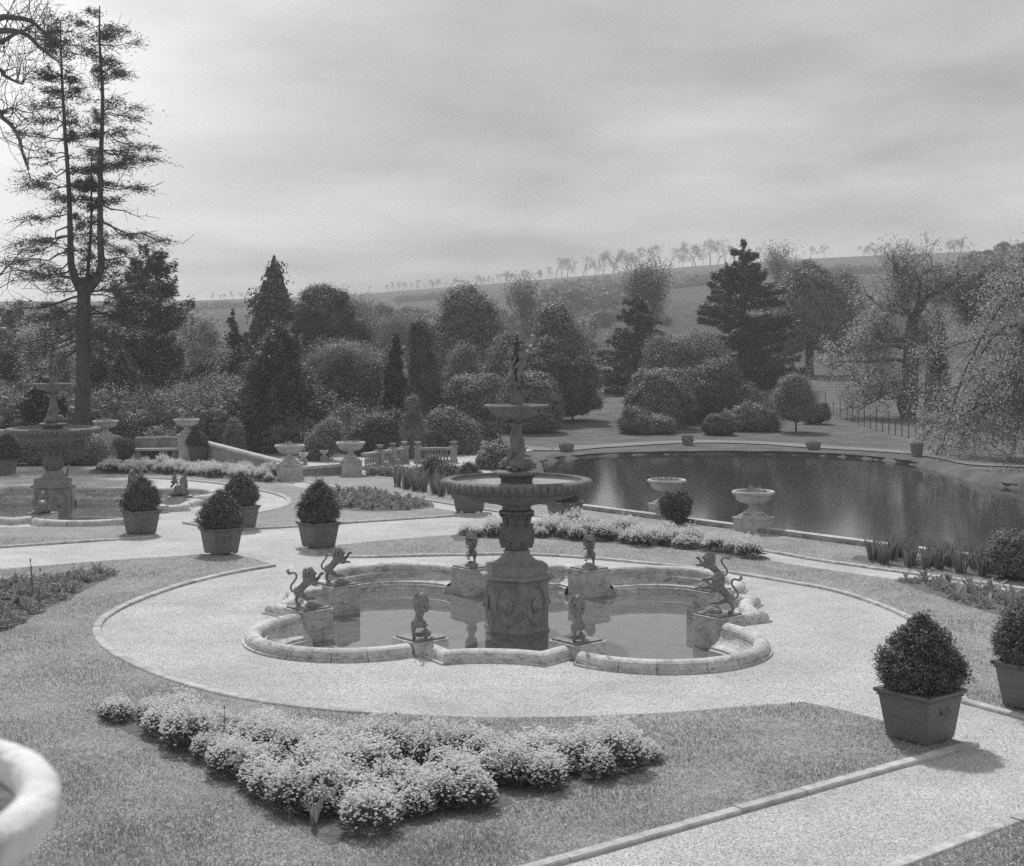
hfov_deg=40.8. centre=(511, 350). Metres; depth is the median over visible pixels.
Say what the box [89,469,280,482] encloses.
bed soil
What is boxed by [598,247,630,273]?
skyline tree
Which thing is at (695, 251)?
skyline tree
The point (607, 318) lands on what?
hillside wood
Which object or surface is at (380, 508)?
bedding plant
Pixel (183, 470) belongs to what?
white flower clump
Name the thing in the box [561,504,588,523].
white flower clump
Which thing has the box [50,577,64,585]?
bedding plant
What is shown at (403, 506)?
bedding plant
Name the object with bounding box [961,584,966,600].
tulip plant
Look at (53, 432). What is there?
tiered fountain
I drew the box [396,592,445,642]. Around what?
lion statue
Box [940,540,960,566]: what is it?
iris clump
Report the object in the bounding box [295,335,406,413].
spreading grey tree
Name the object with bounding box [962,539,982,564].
iris clump
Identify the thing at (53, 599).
bedding plant
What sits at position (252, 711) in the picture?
white flower clump
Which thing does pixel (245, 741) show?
white flower clump
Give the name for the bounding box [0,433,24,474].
potted yew
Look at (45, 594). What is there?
bedding plant
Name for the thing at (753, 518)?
stone urn
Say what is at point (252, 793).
white flower clump
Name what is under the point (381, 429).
clipped hedge
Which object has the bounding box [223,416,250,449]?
broken topped conifer
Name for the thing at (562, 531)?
white flower clump
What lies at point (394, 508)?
bed soil
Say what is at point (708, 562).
lion statue
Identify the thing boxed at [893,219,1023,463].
weeping beech
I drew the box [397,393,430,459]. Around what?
pointed cypress
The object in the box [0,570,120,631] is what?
bed soil
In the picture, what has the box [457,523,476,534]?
white flower clump
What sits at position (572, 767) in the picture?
white flower clump
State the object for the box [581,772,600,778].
pale stone
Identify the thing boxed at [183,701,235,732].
white flower clump
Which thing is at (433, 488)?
iris clump
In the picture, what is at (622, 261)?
skyline tree
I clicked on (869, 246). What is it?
skyline tree
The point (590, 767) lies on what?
white flower clump
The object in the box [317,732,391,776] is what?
white flower clump
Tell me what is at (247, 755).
white flower clump
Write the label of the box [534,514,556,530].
white flower clump
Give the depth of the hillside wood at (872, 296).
334.93 m
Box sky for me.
[0,0,1023,301]
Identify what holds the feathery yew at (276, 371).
on the ground at (596, 427)
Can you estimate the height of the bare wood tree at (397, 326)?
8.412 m
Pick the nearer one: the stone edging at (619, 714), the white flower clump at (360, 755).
the white flower clump at (360, 755)
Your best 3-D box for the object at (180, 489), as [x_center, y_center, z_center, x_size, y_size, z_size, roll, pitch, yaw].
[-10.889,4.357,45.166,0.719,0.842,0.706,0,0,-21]
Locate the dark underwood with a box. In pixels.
[237,407,334,445]
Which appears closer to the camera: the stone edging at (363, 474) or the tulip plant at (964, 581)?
the tulip plant at (964, 581)
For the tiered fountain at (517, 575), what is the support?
in the fountain basin at (642, 619)
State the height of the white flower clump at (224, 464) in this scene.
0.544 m
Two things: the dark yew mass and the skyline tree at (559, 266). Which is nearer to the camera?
the dark yew mass
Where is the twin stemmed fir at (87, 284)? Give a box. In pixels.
[0,5,194,425]
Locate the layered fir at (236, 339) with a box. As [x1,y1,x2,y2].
[206,308,254,381]
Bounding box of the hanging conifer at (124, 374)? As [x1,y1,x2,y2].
[102,349,141,401]
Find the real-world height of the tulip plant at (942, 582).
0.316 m
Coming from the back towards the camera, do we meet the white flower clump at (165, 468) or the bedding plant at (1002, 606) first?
the white flower clump at (165, 468)
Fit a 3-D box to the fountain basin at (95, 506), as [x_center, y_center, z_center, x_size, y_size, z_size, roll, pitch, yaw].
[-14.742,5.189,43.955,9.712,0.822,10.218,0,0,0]
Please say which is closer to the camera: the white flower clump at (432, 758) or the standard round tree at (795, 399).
the white flower clump at (432, 758)
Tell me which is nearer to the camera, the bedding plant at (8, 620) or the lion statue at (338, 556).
the bedding plant at (8, 620)
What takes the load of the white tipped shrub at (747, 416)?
on the ground at (596, 427)
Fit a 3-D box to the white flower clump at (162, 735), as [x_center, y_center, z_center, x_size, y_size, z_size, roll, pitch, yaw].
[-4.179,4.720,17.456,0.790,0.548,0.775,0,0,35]
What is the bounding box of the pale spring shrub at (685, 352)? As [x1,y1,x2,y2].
[637,326,735,374]
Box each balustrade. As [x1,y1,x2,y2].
[361,441,409,469]
[413,441,457,463]
[479,441,488,453]
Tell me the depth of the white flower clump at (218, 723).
17.43 m
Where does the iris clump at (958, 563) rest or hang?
on the bed soil at (898, 562)
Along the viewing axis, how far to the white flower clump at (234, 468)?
53.36 m
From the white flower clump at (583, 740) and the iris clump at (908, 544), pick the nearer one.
the white flower clump at (583, 740)
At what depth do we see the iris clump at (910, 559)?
31.59 m
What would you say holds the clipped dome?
on the ground at (596, 427)
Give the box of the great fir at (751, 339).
[695,238,811,388]
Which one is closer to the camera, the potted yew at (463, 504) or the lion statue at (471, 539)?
the lion statue at (471, 539)
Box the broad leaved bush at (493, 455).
[471,434,525,469]
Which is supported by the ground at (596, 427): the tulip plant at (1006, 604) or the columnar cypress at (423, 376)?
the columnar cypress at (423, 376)
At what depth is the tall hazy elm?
256.55 m
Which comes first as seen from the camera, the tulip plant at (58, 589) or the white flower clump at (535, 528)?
the tulip plant at (58, 589)
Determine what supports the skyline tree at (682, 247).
on the ground at (596, 427)
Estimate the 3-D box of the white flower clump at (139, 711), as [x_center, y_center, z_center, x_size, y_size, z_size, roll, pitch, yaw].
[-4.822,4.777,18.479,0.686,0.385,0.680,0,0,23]
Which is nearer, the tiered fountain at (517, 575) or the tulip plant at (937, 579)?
the tiered fountain at (517, 575)
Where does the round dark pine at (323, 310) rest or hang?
on the ground at (596, 427)
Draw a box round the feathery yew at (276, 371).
[216,321,336,453]
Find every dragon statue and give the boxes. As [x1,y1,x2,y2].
[25,485,59,515]
[60,463,75,487]
[123,464,144,488]
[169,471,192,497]
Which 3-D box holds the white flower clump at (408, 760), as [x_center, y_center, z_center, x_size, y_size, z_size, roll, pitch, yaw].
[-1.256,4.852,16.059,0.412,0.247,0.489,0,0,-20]
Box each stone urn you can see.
[92,417,119,458]
[173,415,199,460]
[274,440,304,479]
[299,452,308,464]
[319,449,328,461]
[336,439,364,475]
[647,475,686,516]
[731,484,774,532]
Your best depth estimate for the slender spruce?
103.58 m
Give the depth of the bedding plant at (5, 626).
24.54 m
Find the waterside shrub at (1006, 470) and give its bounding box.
[974,465,1023,480]
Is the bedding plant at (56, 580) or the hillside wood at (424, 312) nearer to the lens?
the bedding plant at (56, 580)
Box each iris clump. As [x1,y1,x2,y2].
[391,466,409,486]
[400,466,417,488]
[408,469,428,490]
[413,467,429,481]
[413,472,429,491]
[426,473,441,493]
[429,470,445,486]
[433,478,446,495]
[863,533,883,560]
[874,538,897,563]
[882,532,905,559]
[890,535,912,556]
[896,535,921,562]
[898,540,920,566]
[918,547,937,569]
[920,537,942,565]
[931,536,951,553]
[931,540,948,562]
[933,547,949,568]
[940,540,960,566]
[941,541,971,572]
[943,541,964,558]
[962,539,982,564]
[964,545,984,569]
[968,550,989,575]
[974,536,988,554]
[980,543,993,572]
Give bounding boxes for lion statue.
[286,567,330,611]
[317,547,357,587]
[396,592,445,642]
[452,532,485,569]
[552,594,602,645]
[570,534,608,570]
[689,552,731,592]
[695,572,742,618]
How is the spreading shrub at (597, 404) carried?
on the ground at (596, 427)
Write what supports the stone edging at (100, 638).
on the gravel ground at (278, 546)
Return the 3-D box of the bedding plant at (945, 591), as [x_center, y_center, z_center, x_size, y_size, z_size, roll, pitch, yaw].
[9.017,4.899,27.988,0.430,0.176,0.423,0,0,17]
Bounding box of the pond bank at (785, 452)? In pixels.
[539,449,1012,484]
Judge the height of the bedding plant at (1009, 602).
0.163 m
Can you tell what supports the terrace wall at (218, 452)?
on the gravel ground at (278, 546)
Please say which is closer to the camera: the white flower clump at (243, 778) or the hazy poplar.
the white flower clump at (243, 778)
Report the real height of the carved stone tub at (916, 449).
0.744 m
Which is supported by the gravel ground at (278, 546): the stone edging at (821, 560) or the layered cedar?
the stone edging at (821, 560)
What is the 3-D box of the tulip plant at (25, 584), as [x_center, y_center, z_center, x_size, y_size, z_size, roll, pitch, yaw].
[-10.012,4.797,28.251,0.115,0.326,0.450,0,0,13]
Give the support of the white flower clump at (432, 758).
on the bed soil at (327, 828)
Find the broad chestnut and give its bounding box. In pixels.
[757,255,867,374]
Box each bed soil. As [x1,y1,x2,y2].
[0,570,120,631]
[88,708,668,844]
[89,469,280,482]
[333,491,433,510]
[451,531,769,560]
[851,555,1023,582]
[895,578,1023,615]
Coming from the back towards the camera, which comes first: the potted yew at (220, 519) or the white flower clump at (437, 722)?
the potted yew at (220, 519)
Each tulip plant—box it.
[0,605,6,617]
[1,581,19,594]
[7,593,25,606]
[11,572,24,583]
[17,577,29,587]
[20,575,37,610]
[27,558,46,592]
[28,565,45,598]
[35,568,48,602]
[48,580,61,589]
[50,586,62,592]
[59,570,73,580]
[78,569,90,579]
[91,562,103,573]
[219,705,229,738]
[286,784,322,814]
[307,774,323,825]
[377,745,397,789]
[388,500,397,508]
[418,797,438,814]
[515,767,527,787]
[911,566,930,575]
[922,555,936,583]
[936,571,944,584]
[939,574,946,590]
[944,574,955,582]
[947,579,961,589]
[950,584,963,597]
[961,578,980,588]
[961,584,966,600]
[962,575,973,582]
[970,569,975,595]
[980,592,996,606]
[987,559,1005,592]
[989,589,998,600]
[1001,590,1011,603]
[1002,582,1013,607]
[1009,584,1020,601]
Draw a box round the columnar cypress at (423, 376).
[400,315,447,421]
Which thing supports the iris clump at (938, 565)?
on the bed soil at (898, 562)
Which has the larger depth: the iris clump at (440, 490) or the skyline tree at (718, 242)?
the skyline tree at (718, 242)
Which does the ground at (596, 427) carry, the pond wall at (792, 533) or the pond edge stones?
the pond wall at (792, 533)
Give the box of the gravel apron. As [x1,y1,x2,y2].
[389,449,532,477]
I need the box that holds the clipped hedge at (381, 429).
[341,407,404,456]
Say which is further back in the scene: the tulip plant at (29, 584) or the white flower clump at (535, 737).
the tulip plant at (29, 584)
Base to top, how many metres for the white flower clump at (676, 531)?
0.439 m
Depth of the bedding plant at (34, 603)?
26.54 m
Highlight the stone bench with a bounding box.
[135,436,177,459]
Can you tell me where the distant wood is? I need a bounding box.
[22,307,731,358]
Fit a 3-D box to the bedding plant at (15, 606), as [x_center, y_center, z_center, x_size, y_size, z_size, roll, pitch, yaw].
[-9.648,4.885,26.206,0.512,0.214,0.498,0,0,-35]
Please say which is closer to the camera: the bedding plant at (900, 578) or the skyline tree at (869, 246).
the bedding plant at (900, 578)
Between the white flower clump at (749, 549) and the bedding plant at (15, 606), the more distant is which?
the white flower clump at (749, 549)
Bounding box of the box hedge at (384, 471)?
[362,462,420,476]
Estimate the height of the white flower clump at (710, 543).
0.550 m
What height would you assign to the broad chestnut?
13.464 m
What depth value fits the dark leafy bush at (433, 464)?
52.15 m
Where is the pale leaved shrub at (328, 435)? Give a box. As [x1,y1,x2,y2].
[295,415,350,460]
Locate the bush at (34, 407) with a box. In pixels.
[14,376,68,425]
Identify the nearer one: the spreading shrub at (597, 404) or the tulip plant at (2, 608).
the tulip plant at (2, 608)
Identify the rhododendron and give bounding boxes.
[614,404,679,434]
[619,365,703,428]
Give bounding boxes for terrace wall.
[200,441,281,471]
[303,463,340,476]
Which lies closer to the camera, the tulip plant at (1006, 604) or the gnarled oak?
the tulip plant at (1006, 604)
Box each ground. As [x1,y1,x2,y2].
[0,251,1023,653]
[0,454,1023,865]
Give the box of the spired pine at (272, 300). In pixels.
[242,255,300,398]
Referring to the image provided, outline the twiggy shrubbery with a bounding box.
[163,369,259,410]
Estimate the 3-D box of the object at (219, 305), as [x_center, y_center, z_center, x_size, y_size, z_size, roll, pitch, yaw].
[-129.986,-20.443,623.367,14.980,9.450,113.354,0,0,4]
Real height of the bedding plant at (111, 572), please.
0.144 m
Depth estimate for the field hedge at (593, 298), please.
382.43 m
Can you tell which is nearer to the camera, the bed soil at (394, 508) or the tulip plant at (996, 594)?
the tulip plant at (996, 594)
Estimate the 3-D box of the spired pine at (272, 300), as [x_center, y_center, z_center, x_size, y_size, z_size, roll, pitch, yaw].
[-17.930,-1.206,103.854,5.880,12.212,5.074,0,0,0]
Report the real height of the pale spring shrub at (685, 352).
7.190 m
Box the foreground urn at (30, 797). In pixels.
[0,739,61,865]
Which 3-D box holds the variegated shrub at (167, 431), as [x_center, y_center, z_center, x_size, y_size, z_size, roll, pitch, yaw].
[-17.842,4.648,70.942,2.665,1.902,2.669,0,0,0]
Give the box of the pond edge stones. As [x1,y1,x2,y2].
[632,454,879,459]
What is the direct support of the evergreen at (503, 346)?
on the ground at (596, 427)
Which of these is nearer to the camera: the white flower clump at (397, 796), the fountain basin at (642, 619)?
the white flower clump at (397, 796)
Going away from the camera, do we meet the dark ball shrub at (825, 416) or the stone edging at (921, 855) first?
the stone edging at (921, 855)
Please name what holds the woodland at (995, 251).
on the ground at (596, 427)
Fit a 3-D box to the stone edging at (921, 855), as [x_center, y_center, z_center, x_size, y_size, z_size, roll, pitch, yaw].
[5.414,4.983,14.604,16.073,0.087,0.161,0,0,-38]
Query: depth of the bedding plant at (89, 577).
29.61 m
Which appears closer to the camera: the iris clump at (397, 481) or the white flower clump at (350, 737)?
the white flower clump at (350, 737)
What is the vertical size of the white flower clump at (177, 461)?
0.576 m
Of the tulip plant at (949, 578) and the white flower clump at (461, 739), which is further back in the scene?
the tulip plant at (949, 578)
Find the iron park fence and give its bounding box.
[770,376,931,440]
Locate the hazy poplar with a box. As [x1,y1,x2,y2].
[609,251,682,327]
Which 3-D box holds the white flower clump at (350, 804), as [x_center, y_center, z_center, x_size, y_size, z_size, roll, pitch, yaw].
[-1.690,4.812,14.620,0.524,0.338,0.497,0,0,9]
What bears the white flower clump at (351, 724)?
on the bed soil at (327, 828)
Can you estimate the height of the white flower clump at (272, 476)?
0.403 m
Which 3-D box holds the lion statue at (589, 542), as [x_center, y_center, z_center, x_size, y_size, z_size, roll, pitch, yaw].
[1.712,4.449,30.245,0.637,0.858,0.600,0,0,-40]
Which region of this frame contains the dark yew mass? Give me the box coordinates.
[494,333,605,414]
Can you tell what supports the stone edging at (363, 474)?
on the gravel ground at (278, 546)
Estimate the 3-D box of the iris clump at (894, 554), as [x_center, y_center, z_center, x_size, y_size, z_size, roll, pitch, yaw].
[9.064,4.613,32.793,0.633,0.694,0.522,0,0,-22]
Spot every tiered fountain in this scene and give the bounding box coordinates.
[4,341,100,518]
[440,334,592,634]
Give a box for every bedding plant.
[0,602,18,609]
[0,618,14,625]
[0,619,11,630]
[1,592,9,598]
[2,589,26,599]
[3,578,21,586]
[3,615,26,623]
[5,610,28,620]
[8,609,27,615]
[13,587,29,595]
[26,600,44,609]
[26,605,45,613]
[34,577,50,583]
[34,592,51,598]
[41,572,52,577]
[45,583,65,591]
[45,597,59,603]
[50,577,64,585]
[51,591,72,599]
[60,580,80,589]
[62,571,80,580]
[62,584,80,592]
[65,567,84,572]
[77,574,95,581]
[78,571,97,579]
[89,570,107,577]
[94,574,108,579]
[103,566,115,572]
[103,569,117,575]
[354,499,371,505]
[360,504,370,509]
[374,502,383,507]
[378,505,389,509]
[396,503,411,509]
[402,499,420,506]
[897,577,908,581]
[906,577,921,583]
[926,581,938,586]
[930,584,940,590]
[944,587,960,594]
[945,581,960,588]
[947,593,960,598]
[966,593,982,599]
[969,594,986,602]
[974,583,984,590]
[976,602,991,608]
[980,589,988,594]
[992,596,1004,603]
[997,605,1014,612]
[999,599,1018,607]
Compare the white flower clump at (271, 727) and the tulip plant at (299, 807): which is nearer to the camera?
the tulip plant at (299, 807)
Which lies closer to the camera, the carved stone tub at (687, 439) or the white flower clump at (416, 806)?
the white flower clump at (416, 806)
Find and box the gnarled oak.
[803,231,990,420]
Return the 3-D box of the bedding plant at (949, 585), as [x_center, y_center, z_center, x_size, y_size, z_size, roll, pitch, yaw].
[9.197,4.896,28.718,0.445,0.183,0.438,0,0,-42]
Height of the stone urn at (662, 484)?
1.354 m
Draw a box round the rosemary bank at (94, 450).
[0,430,123,466]
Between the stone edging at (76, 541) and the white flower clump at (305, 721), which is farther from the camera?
the stone edging at (76, 541)
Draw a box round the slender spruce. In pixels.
[923,310,953,412]
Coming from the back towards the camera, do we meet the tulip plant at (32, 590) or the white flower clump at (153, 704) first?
the tulip plant at (32, 590)
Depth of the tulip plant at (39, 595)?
27.06 m
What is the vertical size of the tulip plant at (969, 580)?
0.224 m
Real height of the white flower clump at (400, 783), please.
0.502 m
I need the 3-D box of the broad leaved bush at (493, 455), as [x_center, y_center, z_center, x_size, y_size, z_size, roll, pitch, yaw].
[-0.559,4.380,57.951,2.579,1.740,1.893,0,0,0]
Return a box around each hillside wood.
[356,299,436,322]
[495,298,693,330]
[860,270,980,315]
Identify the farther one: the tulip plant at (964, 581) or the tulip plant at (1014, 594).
the tulip plant at (964, 581)
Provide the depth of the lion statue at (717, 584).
24.88 m
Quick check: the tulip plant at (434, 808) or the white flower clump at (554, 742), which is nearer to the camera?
the tulip plant at (434, 808)
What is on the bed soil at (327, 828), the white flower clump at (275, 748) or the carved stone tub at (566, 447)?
the white flower clump at (275, 748)
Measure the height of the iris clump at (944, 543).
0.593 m
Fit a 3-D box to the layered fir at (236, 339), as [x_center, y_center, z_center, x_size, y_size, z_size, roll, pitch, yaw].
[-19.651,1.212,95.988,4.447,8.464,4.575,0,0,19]
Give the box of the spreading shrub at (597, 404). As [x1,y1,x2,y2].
[561,393,606,419]
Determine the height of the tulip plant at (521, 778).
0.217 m
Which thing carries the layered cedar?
on the ground at (596, 427)
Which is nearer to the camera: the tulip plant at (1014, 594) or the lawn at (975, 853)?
the lawn at (975, 853)
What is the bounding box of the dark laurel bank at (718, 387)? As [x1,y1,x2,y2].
[673,354,783,424]
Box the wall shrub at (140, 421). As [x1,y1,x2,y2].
[101,406,156,443]
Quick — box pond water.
[542,454,1023,551]
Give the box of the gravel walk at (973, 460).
[489,440,1023,466]
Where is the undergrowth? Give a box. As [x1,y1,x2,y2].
[0,367,394,451]
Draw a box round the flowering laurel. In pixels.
[421,403,485,454]
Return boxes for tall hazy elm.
[750,234,810,287]
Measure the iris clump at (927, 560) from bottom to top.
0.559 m
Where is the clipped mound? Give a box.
[700,412,738,434]
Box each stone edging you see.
[0,474,291,512]
[0,535,159,547]
[92,564,396,715]
[182,512,491,530]
[295,479,1023,589]
[295,547,967,699]
[304,474,429,481]
[520,740,979,865]
[525,702,798,716]
[881,812,1023,865]
[961,698,1023,719]
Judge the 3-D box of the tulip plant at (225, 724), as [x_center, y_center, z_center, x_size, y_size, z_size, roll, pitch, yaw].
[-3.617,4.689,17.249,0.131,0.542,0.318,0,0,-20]
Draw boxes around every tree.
[0,0,101,314]
[6,312,91,392]
[154,306,236,387]
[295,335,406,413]
[341,285,392,345]
[370,298,429,365]
[408,277,519,381]
[438,338,489,387]
[493,270,551,343]
[499,270,512,282]
[555,258,569,277]
[559,258,569,277]
[563,257,577,276]
[581,256,594,275]
[589,260,606,274]
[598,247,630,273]
[600,251,625,272]
[601,254,612,273]
[614,253,632,271]
[623,253,638,271]
[633,247,644,265]
[645,248,655,269]
[647,245,664,268]
[670,246,683,265]
[678,240,700,265]
[690,245,702,266]
[693,237,718,264]
[696,251,703,265]
[710,244,732,264]
[712,238,727,263]
[765,370,824,431]
[818,244,829,255]
[833,263,869,348]
[857,245,872,255]
[934,246,1023,413]
[944,239,961,251]
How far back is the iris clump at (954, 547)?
32.12 m
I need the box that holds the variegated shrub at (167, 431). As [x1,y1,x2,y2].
[137,422,181,436]
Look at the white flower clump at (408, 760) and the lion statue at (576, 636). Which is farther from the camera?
the lion statue at (576, 636)
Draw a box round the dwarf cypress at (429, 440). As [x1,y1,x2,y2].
[423,428,437,454]
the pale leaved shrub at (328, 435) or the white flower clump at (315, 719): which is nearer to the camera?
the white flower clump at (315, 719)
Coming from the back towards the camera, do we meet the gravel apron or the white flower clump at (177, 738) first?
the gravel apron
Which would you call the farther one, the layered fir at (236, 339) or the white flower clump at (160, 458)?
the layered fir at (236, 339)
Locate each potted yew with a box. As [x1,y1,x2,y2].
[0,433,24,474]
[117,473,162,534]
[185,428,208,459]
[193,488,245,554]
[223,470,261,527]
[293,476,343,548]
[450,460,484,512]
[545,494,584,518]
[869,608,975,746]
[987,595,1023,708]
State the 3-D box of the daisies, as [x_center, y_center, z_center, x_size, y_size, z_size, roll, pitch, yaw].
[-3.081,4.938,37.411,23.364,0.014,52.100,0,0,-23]
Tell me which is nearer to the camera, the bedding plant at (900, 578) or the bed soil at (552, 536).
the bedding plant at (900, 578)
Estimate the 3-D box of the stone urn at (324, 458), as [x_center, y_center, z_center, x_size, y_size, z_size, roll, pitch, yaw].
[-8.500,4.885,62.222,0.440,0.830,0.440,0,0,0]
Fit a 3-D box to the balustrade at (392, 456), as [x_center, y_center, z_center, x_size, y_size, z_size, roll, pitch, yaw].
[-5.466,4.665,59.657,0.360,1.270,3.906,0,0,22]
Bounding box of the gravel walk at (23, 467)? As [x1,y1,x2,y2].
[16,466,97,468]
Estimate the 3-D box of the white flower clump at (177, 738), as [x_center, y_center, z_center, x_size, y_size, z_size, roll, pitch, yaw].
[-4.085,4.641,17.237,0.826,0.626,0.872,0,0,-31]
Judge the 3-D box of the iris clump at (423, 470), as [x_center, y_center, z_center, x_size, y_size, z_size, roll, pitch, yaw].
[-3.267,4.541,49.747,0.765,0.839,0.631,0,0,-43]
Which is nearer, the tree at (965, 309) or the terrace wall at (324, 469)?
the terrace wall at (324, 469)
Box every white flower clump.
[92,693,136,722]
[96,459,113,470]
[101,455,121,472]
[118,461,138,472]
[132,458,144,469]
[135,465,148,472]
[135,692,170,720]
[137,699,169,726]
[137,700,182,735]
[144,458,158,469]
[151,461,174,472]
[152,695,220,749]
[152,701,211,746]
[153,452,170,463]
[154,683,204,727]
[161,459,179,473]
[169,458,186,468]
[178,462,194,473]
[182,466,196,475]
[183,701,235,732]
[187,727,224,760]
[195,462,215,474]
[199,729,253,777]
[203,460,225,476]
[203,714,227,737]
[203,722,252,745]
[207,732,255,761]
[212,708,234,722]
[218,461,230,470]
[226,711,250,732]
[226,742,282,778]
[228,463,248,477]
[229,704,294,742]
[231,466,251,478]
[232,750,290,790]
[237,756,293,800]
[241,461,256,475]
[245,701,285,726]
[246,465,261,476]
[247,711,293,755]
[249,736,292,764]
[251,464,273,479]
[252,710,289,738]
[252,757,315,813]
[259,460,276,475]
[263,471,275,481]
[266,710,314,742]
[275,722,310,758]
[284,756,305,773]
[285,721,351,761]
[286,730,345,781]
[289,748,352,810]
[294,715,321,734]
[295,781,338,819]
[299,716,342,743]
[300,741,355,786]
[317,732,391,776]
[326,767,394,810]
[331,727,372,767]
[332,777,408,833]
[333,787,371,817]
[334,756,372,788]
[339,713,377,742]
[351,725,385,750]
[354,731,405,772]
[355,707,405,752]
[367,751,410,790]
[369,779,410,819]
[373,722,415,759]
[387,764,442,811]
[393,755,419,775]
[396,782,434,821]
[404,708,460,760]
[405,727,448,765]
[406,763,432,783]
[415,759,447,786]
[417,763,464,811]
[422,740,464,775]
[434,746,491,797]
[440,761,506,811]
[443,714,495,756]
[449,745,477,763]
[452,751,477,773]
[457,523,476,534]
[457,727,497,761]
[458,746,512,786]
[466,524,483,536]
[481,514,501,532]
[482,519,500,535]
[482,728,539,783]
[484,727,509,755]
[492,739,536,787]
[501,724,560,758]
[517,739,573,776]
[520,725,566,758]
[525,748,571,793]
[532,522,538,531]
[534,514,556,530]
[534,525,549,536]
[534,733,580,766]
[540,515,562,534]
[541,511,562,523]
[550,512,567,525]
[552,754,578,776]
[553,520,575,537]
[557,721,615,771]
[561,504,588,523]
[565,517,579,528]
[565,522,587,539]
[565,727,594,751]
[570,515,596,534]
[572,742,618,780]
[580,513,602,524]
[585,709,637,752]
[586,715,655,771]
[588,518,617,539]
[608,524,624,539]
[610,513,628,528]
[616,513,641,533]
[617,529,641,542]
[623,522,648,534]
[626,522,656,544]
[629,737,664,761]
[641,521,667,540]
[654,528,675,545]
[656,519,678,532]
[667,525,681,541]
[671,533,700,547]
[677,523,703,543]
[698,529,731,549]
[722,534,741,553]
[730,531,767,556]
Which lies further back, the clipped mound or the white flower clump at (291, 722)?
the clipped mound
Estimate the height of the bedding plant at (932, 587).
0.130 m
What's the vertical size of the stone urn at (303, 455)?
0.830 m
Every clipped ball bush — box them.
[110,436,135,460]
[656,485,693,522]
[983,526,1023,578]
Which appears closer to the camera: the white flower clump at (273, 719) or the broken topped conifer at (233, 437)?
the white flower clump at (273, 719)
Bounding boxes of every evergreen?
[435,370,506,445]
[479,329,529,399]
[523,296,613,394]
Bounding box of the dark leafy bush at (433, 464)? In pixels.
[415,453,459,480]
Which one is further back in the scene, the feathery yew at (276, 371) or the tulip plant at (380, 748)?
the feathery yew at (276, 371)
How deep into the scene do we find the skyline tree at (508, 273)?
887.48 m
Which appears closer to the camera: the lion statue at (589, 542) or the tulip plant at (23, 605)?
the tulip plant at (23, 605)
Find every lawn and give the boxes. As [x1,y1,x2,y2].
[0,525,157,544]
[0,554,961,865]
[15,459,482,526]
[301,475,1023,586]
[911,823,1023,865]
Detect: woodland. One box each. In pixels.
[0,298,242,397]
[938,241,1023,307]
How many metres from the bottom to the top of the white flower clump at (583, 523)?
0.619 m
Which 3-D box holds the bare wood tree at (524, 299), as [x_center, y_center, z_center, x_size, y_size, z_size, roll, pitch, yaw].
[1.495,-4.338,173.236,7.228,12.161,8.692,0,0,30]
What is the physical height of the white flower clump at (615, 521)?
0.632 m
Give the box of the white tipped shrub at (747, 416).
[719,399,786,431]
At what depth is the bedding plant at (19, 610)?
25.76 m
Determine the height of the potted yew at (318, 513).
1.785 m
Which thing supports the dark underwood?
on the ground at (596, 427)
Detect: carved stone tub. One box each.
[559,443,573,451]
[681,434,693,445]
[805,441,820,449]
[910,442,923,456]
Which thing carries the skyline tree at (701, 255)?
on the ground at (596, 427)
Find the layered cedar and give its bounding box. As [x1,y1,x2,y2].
[591,291,665,393]
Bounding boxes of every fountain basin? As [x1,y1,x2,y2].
[0,486,215,526]
[242,562,772,674]
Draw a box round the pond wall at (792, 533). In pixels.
[544,503,968,558]
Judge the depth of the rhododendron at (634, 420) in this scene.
86.17 m
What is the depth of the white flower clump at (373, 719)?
16.97 m
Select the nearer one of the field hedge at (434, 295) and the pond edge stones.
the pond edge stones
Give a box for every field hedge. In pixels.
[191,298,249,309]
[392,289,449,302]
[526,282,633,312]
[540,274,636,293]
[669,269,717,288]
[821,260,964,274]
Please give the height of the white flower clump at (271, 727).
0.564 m
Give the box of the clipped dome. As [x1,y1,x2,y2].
[494,367,569,433]
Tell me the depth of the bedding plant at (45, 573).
30.09 m
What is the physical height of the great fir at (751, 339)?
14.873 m
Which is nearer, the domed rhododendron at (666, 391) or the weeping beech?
the weeping beech
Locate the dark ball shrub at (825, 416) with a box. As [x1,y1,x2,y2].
[800,401,833,424]
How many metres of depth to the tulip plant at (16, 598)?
26.59 m
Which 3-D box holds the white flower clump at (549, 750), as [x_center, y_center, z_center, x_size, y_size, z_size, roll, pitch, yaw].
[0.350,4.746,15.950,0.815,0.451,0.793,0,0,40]
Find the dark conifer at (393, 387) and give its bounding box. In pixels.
[375,330,409,414]
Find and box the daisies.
[0,476,1021,864]
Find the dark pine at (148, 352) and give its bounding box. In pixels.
[96,241,196,394]
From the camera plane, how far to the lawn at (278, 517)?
42.83 m
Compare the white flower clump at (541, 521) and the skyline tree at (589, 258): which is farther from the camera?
the skyline tree at (589, 258)
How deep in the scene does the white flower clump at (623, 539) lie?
35.54 m
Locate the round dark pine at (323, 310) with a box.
[284,279,380,364]
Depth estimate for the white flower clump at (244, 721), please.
17.12 m
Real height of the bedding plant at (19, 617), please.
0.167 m
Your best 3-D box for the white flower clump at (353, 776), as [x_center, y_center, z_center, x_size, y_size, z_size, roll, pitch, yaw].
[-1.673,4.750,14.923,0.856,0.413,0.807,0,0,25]

